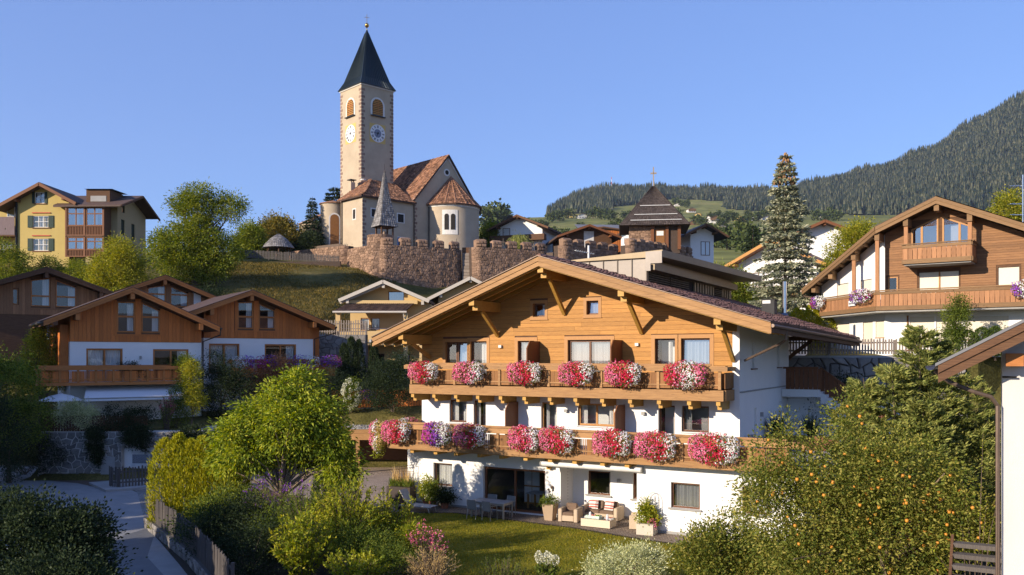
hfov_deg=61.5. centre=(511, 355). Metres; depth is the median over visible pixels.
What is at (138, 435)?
ivy
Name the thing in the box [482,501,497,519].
dining chair
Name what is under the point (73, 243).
veranda window
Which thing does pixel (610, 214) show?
tree
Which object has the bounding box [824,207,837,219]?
tree
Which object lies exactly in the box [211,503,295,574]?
shrub
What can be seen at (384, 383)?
shrub
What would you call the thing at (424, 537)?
pink rose
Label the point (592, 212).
tree
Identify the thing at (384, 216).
bell shrine
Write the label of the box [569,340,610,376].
window
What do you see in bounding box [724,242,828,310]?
house
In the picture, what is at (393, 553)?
shrub
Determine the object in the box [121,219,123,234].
window
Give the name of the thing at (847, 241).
lime tree
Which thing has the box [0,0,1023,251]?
sky
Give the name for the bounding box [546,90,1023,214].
forest
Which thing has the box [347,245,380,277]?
churchyard wall
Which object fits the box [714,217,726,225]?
tree
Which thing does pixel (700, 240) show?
house
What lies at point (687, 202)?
tree
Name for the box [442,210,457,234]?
apse window
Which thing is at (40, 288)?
gable window
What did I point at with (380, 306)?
apartment house
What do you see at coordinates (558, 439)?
flower box
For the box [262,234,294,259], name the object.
gazebo
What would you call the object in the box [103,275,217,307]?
chalet
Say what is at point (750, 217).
tree
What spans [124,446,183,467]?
garage
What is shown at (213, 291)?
shrub
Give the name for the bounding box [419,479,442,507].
potted plant
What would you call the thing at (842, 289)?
window
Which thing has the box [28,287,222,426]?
chalet
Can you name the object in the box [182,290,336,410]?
chalet
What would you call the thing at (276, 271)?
slope grass
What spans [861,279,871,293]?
window
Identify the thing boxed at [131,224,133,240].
window
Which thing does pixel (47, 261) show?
hazel tree
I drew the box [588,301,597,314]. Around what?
window
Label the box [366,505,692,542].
patio
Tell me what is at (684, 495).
window
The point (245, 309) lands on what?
gable window
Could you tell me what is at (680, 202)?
tree
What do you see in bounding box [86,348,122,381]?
window
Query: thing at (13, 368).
maple tree
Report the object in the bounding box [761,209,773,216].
tree
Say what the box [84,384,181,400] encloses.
awning
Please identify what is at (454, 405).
window
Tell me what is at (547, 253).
churchyard ground
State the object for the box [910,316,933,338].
window
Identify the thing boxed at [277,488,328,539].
spirea
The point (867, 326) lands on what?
window
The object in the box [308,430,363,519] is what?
thuja column
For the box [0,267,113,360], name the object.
chalet
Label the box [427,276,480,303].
house
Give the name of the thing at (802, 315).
thuja hedge
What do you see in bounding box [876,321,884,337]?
window
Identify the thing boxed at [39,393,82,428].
parasol
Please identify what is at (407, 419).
flower box
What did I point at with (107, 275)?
walnut tree
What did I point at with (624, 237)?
house
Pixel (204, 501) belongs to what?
shrub
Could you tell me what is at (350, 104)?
belfry window
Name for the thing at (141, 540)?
road patch
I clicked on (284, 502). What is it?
shrub
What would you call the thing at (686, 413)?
window
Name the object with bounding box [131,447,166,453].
door panel
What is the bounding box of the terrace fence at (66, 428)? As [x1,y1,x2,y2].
[41,416,147,430]
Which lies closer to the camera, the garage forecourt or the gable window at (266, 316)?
the garage forecourt
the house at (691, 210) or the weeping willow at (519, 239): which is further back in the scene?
the house at (691, 210)
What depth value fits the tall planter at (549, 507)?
38.58 m
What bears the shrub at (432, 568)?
on the garden bed
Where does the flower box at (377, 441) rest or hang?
attached to the guesthouse
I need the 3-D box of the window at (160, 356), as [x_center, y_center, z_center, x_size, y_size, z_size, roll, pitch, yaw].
[-23.282,0.600,58.409,2.280,2.100,0.930,0,0,-34]
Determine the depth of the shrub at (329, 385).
59.72 m
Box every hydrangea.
[337,373,363,412]
[533,550,561,574]
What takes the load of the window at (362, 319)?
in the apartment house at (380, 306)
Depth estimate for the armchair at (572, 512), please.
38.24 m
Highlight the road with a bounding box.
[0,466,186,574]
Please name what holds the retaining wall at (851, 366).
on the ground at (360, 416)
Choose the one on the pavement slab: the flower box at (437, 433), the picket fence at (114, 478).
the picket fence at (114, 478)
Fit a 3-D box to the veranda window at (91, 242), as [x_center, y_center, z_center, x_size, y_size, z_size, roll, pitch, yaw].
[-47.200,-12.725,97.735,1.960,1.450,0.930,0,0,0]
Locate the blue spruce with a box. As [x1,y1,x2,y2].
[747,152,821,319]
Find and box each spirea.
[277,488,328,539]
[304,475,389,562]
[357,485,418,544]
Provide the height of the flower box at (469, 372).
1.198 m
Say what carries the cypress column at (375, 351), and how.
on the ground at (360, 416)
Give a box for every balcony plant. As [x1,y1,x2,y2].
[116,360,153,381]
[170,352,198,380]
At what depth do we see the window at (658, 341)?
38.51 m
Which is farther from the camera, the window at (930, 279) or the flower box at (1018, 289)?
the window at (930, 279)
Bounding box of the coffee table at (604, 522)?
[580,516,615,528]
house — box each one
[0,182,160,266]
[332,280,435,374]
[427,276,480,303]
[486,214,561,251]
[546,224,621,251]
[574,224,620,251]
[576,214,586,218]
[617,233,628,245]
[681,223,728,262]
[686,208,696,212]
[708,216,716,222]
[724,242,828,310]
[787,219,854,258]
[925,319,1023,574]
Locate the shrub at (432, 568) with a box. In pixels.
[401,543,460,574]
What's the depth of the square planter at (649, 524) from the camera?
35.58 m
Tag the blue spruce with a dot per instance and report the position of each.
(783, 219)
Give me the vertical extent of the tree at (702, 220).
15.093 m
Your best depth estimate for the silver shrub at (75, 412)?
51.80 m
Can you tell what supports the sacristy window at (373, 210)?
in the church
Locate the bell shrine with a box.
[371,164,397,240]
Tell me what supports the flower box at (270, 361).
attached to the chalet at (254, 323)
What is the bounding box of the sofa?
[581,500,623,520]
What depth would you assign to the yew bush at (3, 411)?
46.33 m
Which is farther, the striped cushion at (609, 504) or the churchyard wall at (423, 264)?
the churchyard wall at (423, 264)
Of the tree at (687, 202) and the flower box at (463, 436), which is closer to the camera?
the flower box at (463, 436)
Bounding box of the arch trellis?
[648,492,659,533]
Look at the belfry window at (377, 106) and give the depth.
125.80 m
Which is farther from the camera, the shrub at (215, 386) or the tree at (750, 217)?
the tree at (750, 217)
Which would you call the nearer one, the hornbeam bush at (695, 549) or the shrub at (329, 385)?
the hornbeam bush at (695, 549)
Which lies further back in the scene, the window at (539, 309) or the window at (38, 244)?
the window at (38, 244)
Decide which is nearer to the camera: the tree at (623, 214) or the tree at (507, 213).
the tree at (507, 213)
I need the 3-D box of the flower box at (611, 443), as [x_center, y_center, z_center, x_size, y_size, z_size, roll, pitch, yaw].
[4.155,3.628,35.833,1.805,1.326,0.841,0,0,30]
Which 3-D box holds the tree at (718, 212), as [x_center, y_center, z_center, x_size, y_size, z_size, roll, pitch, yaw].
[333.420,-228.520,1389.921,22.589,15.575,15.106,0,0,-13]
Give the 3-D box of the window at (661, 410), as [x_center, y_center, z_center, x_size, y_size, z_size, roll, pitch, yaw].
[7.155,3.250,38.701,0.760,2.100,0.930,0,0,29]
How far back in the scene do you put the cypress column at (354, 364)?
65.77 m
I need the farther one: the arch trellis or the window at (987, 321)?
the window at (987, 321)
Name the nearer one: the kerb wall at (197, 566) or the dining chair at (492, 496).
the kerb wall at (197, 566)
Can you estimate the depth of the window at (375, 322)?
78.22 m
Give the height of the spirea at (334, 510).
3.320 m
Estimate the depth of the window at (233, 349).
62.64 m
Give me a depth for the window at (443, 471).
42.84 m
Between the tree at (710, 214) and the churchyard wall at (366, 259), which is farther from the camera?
the tree at (710, 214)
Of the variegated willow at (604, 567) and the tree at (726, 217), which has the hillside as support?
the tree at (726, 217)
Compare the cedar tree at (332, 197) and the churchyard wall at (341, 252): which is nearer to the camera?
the churchyard wall at (341, 252)
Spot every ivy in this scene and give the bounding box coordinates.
[79,422,109,467]
[118,421,155,453]
[164,423,211,456]
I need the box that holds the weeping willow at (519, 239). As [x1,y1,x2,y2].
[506,230,532,248]
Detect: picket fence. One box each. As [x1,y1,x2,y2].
[109,465,208,486]
[148,494,234,574]
[319,320,366,334]
[789,338,1000,355]
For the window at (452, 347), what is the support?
in the guesthouse
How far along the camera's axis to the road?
43.37 m
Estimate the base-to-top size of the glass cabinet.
1.750 m
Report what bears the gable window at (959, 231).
in the chalet at (918, 264)
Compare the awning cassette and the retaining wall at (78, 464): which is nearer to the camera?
the awning cassette
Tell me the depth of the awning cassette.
37.22 m
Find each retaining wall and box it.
[38,425,220,475]
[319,335,367,371]
[789,356,965,415]
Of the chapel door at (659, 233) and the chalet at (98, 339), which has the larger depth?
the chapel door at (659, 233)
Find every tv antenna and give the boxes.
[575,245,593,257]
[1007,175,1023,231]
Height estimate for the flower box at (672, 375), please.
1.312 m
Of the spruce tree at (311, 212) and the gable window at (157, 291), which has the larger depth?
the spruce tree at (311, 212)
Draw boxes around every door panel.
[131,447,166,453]
[131,464,171,467]
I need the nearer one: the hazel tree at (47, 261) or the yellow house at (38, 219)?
the hazel tree at (47, 261)
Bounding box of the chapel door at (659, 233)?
[655,229,664,242]
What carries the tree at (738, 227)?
on the hillside
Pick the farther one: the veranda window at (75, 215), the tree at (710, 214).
the tree at (710, 214)
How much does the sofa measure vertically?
0.762 m
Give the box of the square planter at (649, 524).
[630,495,662,535]
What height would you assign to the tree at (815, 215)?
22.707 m
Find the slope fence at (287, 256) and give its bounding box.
[245,250,339,261]
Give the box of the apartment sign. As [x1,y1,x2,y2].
[848,300,855,305]
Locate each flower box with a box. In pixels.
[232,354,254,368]
[255,355,278,369]
[288,354,319,367]
[319,354,342,367]
[368,419,386,458]
[380,419,410,444]
[398,416,417,421]
[407,360,437,383]
[421,420,451,447]
[451,360,485,384]
[452,422,486,448]
[506,360,541,385]
[507,424,538,452]
[538,424,574,454]
[557,361,594,385]
[592,427,631,458]
[604,359,641,389]
[633,429,677,461]
[663,360,707,389]
[687,431,740,466]
[809,295,825,308]
[849,288,872,303]
[1010,279,1023,297]
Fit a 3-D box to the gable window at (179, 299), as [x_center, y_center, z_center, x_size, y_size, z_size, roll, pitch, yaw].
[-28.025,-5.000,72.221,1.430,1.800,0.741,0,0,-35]
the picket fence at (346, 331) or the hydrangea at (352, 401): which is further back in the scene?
the picket fence at (346, 331)
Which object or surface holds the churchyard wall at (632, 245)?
on the ground at (360, 416)
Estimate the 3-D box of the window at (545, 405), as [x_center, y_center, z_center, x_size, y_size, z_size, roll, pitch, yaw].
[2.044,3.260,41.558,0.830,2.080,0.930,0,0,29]
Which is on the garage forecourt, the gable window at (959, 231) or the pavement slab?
the pavement slab
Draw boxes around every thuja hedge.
[144,431,251,530]
[789,305,836,347]
[956,325,1007,360]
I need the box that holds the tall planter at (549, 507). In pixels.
[536,488,560,520]
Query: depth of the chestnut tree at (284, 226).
117.83 m
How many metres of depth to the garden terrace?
45.57 m
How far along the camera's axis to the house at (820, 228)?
95.00 m
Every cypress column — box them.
[335,336,366,389]
[367,338,379,389]
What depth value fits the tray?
37.22 m
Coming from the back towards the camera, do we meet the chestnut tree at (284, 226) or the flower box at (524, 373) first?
the chestnut tree at (284, 226)
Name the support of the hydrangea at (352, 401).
on the ground at (360, 416)
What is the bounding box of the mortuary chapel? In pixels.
[619,167,689,253]
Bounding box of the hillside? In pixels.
[146,101,1023,265]
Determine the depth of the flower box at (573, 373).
38.10 m
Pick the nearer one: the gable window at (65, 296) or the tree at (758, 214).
the gable window at (65, 296)
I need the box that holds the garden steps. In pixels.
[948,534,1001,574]
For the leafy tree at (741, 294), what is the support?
on the ground at (360, 416)
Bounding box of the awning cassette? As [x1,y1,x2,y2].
[540,460,643,472]
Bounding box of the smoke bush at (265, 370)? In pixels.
[239,350,296,397]
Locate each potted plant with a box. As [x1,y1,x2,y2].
[415,472,438,503]
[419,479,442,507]
[433,483,461,508]
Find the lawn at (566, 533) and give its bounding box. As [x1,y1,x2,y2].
[369,513,804,574]
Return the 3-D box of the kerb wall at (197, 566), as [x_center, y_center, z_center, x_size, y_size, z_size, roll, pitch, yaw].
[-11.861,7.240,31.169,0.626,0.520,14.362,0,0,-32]
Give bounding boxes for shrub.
[0,404,73,477]
[50,396,105,430]
[90,401,161,450]
[155,378,197,427]
[158,472,268,547]
[163,483,275,562]
[189,282,232,295]
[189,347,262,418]
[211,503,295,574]
[234,486,330,558]
[268,503,337,574]
[292,362,349,407]
[316,513,409,574]
[323,547,395,574]
[355,346,420,414]
[358,537,428,574]
[384,514,431,569]
[401,543,460,574]
[805,370,865,439]
[847,447,991,574]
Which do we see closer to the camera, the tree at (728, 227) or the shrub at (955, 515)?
the shrub at (955, 515)
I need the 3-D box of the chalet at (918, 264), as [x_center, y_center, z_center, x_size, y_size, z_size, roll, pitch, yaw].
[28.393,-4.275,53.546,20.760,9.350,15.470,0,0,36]
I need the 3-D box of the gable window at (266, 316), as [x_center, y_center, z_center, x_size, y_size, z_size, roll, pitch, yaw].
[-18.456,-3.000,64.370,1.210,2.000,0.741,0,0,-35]
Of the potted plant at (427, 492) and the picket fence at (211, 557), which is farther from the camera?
the potted plant at (427, 492)
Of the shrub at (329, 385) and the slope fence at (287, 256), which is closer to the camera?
the shrub at (329, 385)
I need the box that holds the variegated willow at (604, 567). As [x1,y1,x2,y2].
[570,532,678,574]
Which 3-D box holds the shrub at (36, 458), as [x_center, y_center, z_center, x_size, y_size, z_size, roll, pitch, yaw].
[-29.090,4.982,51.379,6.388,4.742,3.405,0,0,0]
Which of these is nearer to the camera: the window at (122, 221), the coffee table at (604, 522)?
the coffee table at (604, 522)
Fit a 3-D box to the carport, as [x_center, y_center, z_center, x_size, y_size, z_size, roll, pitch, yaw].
[-12.155,5.969,55.950,12.810,2.862,3.500,0,0,0]
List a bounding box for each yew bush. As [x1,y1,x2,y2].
[0,375,41,491]
[0,478,147,574]
[0,535,135,574]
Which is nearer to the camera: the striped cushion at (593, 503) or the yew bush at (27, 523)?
the yew bush at (27, 523)
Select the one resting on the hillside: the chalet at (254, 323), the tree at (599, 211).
the tree at (599, 211)
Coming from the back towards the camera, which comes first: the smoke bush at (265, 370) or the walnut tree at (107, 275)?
the walnut tree at (107, 275)
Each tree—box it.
[0,228,39,278]
[0,341,59,482]
[10,320,65,430]
[31,253,70,273]
[57,256,97,280]
[70,230,159,290]
[138,176,255,285]
[174,356,210,427]
[186,359,373,504]
[228,215,273,258]
[252,207,305,257]
[292,227,325,250]
[301,197,326,244]
[323,187,339,201]
[479,205,506,226]
[479,219,502,246]
[480,198,511,226]
[483,204,513,222]
[541,219,549,226]
[544,211,556,222]
[553,208,565,220]
[557,207,576,218]
[558,227,569,232]
[584,206,598,218]
[594,207,607,218]
[601,208,618,220]
[607,217,622,224]
[617,210,630,219]
[671,197,679,203]
[676,199,684,205]
[682,199,690,207]
[689,214,701,224]
[697,216,709,224]
[706,211,716,216]
[713,210,722,215]
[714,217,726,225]
[715,258,758,303]
[717,211,732,222]
[717,229,738,249]
[719,221,738,243]
[721,380,1000,574]
[724,228,760,252]
[729,210,739,220]
[731,221,753,243]
[733,214,748,222]
[735,223,777,241]
[738,221,769,244]
[742,225,761,251]
[745,212,757,221]
[753,209,763,220]
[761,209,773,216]
[808,324,1000,563]
[810,208,823,219]
[815,215,879,272]
[816,210,832,220]
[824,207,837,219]
[830,210,845,220]
[934,290,975,349]
[986,184,1023,221]
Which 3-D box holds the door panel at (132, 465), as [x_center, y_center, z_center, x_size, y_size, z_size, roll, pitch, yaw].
[-21.375,6.730,51.885,3.150,0.380,0.030,0,0,0]
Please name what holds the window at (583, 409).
in the guesthouse
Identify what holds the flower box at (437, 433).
attached to the guesthouse
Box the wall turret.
[367,234,393,245]
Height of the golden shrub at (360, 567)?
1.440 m
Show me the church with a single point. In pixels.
(432, 199)
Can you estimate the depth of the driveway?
51.00 m
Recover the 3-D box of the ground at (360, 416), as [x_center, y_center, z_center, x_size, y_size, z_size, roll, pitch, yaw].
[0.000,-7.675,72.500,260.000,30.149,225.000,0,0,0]
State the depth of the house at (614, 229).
205.25 m
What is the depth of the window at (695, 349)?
37.79 m
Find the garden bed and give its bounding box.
[156,497,1000,574]
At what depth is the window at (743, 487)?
34.27 m
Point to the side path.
(85, 482)
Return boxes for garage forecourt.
[135,482,220,517]
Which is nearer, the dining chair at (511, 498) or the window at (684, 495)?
the window at (684, 495)
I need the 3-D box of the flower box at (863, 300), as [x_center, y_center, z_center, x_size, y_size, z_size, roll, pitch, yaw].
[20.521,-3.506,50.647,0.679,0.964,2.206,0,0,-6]
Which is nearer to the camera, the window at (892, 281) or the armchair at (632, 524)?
the armchair at (632, 524)
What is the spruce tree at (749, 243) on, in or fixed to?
on the ground at (360, 416)
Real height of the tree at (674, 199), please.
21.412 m
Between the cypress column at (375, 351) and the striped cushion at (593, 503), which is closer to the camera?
the striped cushion at (593, 503)
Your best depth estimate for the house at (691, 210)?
1619.70 m
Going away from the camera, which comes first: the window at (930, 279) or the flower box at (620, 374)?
the flower box at (620, 374)
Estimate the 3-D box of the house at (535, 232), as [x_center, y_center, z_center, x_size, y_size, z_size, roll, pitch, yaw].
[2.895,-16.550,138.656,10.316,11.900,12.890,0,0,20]
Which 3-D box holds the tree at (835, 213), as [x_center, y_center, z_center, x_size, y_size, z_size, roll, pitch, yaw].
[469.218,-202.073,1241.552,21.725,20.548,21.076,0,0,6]
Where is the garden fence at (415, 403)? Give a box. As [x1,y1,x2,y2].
[331,390,421,407]
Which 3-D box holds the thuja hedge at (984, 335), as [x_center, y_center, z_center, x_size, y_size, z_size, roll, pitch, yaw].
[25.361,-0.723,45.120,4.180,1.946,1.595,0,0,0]
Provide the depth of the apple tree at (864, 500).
23.56 m
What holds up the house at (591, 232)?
on the churchyard ground at (547, 253)
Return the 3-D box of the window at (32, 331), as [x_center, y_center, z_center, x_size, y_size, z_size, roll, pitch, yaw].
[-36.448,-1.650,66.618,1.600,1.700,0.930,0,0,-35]
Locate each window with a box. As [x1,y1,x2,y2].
[30,323,53,339]
[31,278,49,306]
[33,216,47,226]
[33,239,47,250]
[35,192,43,202]
[55,280,75,306]
[67,207,83,225]
[67,237,83,249]
[86,207,101,225]
[86,237,101,249]
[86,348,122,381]
[117,302,134,331]
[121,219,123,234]
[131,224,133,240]
[141,302,159,332]
[146,285,165,300]
[153,349,187,380]
[170,286,187,306]
[209,344,238,373]
[238,302,252,328]
[259,304,274,328]
[265,344,295,370]
[347,99,353,116]
[352,208,355,219]
[361,318,369,330]
[371,208,375,216]
[371,318,379,330]
[372,99,382,115]
[372,354,383,365]
[388,291,403,299]
[397,213,404,223]
[435,463,451,485]
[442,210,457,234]
[447,342,457,362]
[451,400,466,421]
[458,342,466,362]
[472,341,485,370]
[475,400,482,424]
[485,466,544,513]
[519,341,528,362]
[534,303,544,316]
[542,402,556,436]
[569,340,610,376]
[579,403,613,426]
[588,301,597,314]
[589,471,609,494]
[634,473,636,498]
[656,339,674,371]
[659,406,674,451]
[672,482,699,508]
[682,338,709,363]
[682,406,708,431]
[701,241,709,255]
[743,487,765,512]
[836,323,848,332]
[837,283,848,296]
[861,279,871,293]
[863,321,872,343]
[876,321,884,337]
[888,277,897,305]
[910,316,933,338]
[911,217,938,250]
[919,272,938,293]
[936,316,961,340]
[939,271,958,293]
[942,216,967,248]
[965,316,1008,339]
[998,267,1018,284]
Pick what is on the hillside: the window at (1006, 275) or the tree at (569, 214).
the tree at (569, 214)
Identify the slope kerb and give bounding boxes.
[282,261,340,266]
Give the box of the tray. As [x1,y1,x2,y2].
[585,512,601,518]
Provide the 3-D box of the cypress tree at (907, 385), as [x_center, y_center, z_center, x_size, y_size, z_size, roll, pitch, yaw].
[14.729,3.207,30.777,9.144,8.874,5.978,0,0,0]
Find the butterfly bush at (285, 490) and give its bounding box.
[239,467,309,549]
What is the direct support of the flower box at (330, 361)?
attached to the chalet at (254, 323)
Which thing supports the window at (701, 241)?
in the house at (700, 240)
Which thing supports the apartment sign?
attached to the chalet at (918, 264)
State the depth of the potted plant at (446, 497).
41.51 m
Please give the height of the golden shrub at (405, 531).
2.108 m
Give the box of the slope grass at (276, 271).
[182,260,395,334]
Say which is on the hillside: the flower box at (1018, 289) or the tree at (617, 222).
the tree at (617, 222)
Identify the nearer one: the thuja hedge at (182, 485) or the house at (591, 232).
the thuja hedge at (182, 485)
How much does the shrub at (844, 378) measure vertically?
4.392 m
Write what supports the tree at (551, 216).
on the hillside
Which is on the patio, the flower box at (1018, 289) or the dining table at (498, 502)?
the dining table at (498, 502)
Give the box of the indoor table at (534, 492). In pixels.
[526,490,544,507]
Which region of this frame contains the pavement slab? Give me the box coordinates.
[89,478,161,491]
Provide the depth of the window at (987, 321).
47.74 m
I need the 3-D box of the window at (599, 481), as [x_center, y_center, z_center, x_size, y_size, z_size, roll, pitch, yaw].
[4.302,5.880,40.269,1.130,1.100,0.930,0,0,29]
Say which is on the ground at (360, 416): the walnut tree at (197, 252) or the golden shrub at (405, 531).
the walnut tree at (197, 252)
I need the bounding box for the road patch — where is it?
[108,529,162,574]
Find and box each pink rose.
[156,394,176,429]
[405,519,448,573]
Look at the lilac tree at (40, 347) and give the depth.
55.60 m
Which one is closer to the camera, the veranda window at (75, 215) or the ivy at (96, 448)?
the ivy at (96, 448)
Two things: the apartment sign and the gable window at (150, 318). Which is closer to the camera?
the apartment sign
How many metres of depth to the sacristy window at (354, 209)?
119.42 m
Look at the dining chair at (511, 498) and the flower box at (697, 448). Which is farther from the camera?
the dining chair at (511, 498)
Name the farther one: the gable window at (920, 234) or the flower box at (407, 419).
the gable window at (920, 234)
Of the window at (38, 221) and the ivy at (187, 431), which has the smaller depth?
the ivy at (187, 431)
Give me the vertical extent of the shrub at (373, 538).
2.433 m
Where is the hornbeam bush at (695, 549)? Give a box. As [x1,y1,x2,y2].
[661,503,785,574]
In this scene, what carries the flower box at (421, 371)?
attached to the guesthouse
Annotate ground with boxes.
[0,258,1000,506]
[311,244,692,267]
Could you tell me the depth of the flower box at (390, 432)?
41.15 m
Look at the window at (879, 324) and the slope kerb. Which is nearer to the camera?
the window at (879, 324)
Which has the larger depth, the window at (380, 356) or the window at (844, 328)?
the window at (380, 356)
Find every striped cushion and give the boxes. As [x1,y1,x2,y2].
[589,499,598,508]
[604,500,613,510]
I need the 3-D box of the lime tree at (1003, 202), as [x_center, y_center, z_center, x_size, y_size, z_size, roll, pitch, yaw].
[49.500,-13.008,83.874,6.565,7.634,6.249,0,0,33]
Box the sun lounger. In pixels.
[398,488,437,511]
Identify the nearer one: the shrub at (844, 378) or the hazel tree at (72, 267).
the shrub at (844, 378)
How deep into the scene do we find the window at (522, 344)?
42.05 m
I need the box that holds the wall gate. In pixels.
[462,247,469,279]
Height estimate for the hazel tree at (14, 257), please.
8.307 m
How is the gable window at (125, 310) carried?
in the chalet at (98, 339)
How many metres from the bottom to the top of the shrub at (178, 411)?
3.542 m
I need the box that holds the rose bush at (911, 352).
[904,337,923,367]
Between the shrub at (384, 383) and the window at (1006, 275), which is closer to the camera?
the window at (1006, 275)
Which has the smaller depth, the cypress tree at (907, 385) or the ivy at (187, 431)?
the cypress tree at (907, 385)
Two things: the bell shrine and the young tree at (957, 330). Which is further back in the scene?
the bell shrine
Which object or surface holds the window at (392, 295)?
in the apartment house at (380, 306)
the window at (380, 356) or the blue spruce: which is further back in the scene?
the window at (380, 356)
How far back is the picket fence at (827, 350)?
46.10 m
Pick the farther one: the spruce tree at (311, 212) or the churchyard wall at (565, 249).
the spruce tree at (311, 212)
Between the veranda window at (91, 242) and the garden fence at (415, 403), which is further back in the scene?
the veranda window at (91, 242)
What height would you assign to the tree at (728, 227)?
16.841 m
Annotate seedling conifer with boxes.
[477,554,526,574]
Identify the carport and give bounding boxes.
[281,424,407,472]
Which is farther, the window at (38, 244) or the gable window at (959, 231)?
the window at (38, 244)
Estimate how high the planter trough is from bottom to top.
1.991 m
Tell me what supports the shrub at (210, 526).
on the garden bed
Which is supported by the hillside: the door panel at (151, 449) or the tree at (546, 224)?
the tree at (546, 224)
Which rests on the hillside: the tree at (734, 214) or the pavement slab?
the tree at (734, 214)
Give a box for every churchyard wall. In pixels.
[285,246,353,263]
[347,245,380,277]
[379,237,461,287]
[469,239,545,281]
[554,238,618,259]
[620,238,692,256]
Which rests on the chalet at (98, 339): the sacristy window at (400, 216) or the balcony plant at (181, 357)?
the balcony plant at (181, 357)
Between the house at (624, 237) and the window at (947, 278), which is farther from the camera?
the house at (624, 237)
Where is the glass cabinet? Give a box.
[524,471,543,503]
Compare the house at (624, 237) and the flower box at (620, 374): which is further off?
the house at (624, 237)
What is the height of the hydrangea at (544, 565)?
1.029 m
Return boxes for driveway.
[237,467,407,506]
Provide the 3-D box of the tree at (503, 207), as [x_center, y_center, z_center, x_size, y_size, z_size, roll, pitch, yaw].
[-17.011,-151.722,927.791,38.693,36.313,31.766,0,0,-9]
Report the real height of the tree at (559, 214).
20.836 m
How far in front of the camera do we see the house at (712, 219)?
1179.22 m
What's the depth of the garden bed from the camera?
30.79 m
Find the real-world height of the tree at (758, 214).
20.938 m
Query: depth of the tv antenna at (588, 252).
74.94 m
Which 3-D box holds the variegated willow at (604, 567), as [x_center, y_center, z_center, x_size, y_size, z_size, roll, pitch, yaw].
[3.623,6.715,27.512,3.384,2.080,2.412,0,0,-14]
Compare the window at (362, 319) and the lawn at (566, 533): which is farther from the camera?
the window at (362, 319)
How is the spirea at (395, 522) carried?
on the garden bed
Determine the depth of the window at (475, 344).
43.32 m
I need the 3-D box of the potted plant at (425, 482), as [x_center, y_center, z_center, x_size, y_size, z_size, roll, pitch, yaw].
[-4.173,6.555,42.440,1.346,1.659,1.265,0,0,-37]
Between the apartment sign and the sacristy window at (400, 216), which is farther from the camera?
the sacristy window at (400, 216)
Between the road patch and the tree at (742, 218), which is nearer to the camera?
the road patch
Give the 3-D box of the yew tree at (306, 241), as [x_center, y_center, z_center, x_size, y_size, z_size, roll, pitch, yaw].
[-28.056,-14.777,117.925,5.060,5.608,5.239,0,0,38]
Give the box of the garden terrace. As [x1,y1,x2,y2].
[966,357,1000,412]
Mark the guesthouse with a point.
(653, 313)
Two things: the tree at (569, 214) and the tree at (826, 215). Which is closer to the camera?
the tree at (826, 215)
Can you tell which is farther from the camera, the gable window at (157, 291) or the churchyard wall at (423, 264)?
the churchyard wall at (423, 264)
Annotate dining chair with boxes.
[466,500,481,518]
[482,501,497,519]
[488,494,496,513]
[501,495,515,516]
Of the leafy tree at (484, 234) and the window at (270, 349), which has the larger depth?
the leafy tree at (484, 234)
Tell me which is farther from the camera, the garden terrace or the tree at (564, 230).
the tree at (564, 230)
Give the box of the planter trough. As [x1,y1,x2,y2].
[386,464,416,503]
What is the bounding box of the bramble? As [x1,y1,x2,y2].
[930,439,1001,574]
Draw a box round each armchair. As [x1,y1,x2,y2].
[558,503,582,522]
[629,512,636,528]
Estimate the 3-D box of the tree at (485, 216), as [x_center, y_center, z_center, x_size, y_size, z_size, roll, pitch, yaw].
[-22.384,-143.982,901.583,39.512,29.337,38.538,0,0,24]
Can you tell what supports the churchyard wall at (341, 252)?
on the churchyard ground at (547, 253)
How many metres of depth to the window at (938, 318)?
49.14 m
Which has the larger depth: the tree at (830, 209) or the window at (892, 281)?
the tree at (830, 209)
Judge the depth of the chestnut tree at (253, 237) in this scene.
113.08 m
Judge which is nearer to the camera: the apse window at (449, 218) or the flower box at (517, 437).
the flower box at (517, 437)
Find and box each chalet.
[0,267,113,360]
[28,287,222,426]
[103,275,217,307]
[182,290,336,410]
[800,196,1023,356]
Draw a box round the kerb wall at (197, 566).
[143,518,211,574]
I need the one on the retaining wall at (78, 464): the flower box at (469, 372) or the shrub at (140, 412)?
the shrub at (140, 412)
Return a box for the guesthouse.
[369,250,899,540]
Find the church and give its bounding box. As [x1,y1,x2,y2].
[298,17,481,249]
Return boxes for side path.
[49,480,108,485]
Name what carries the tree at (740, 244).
on the hillside
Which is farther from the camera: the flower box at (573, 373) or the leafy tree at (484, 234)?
the leafy tree at (484, 234)
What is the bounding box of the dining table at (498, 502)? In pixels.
[471,498,513,519]

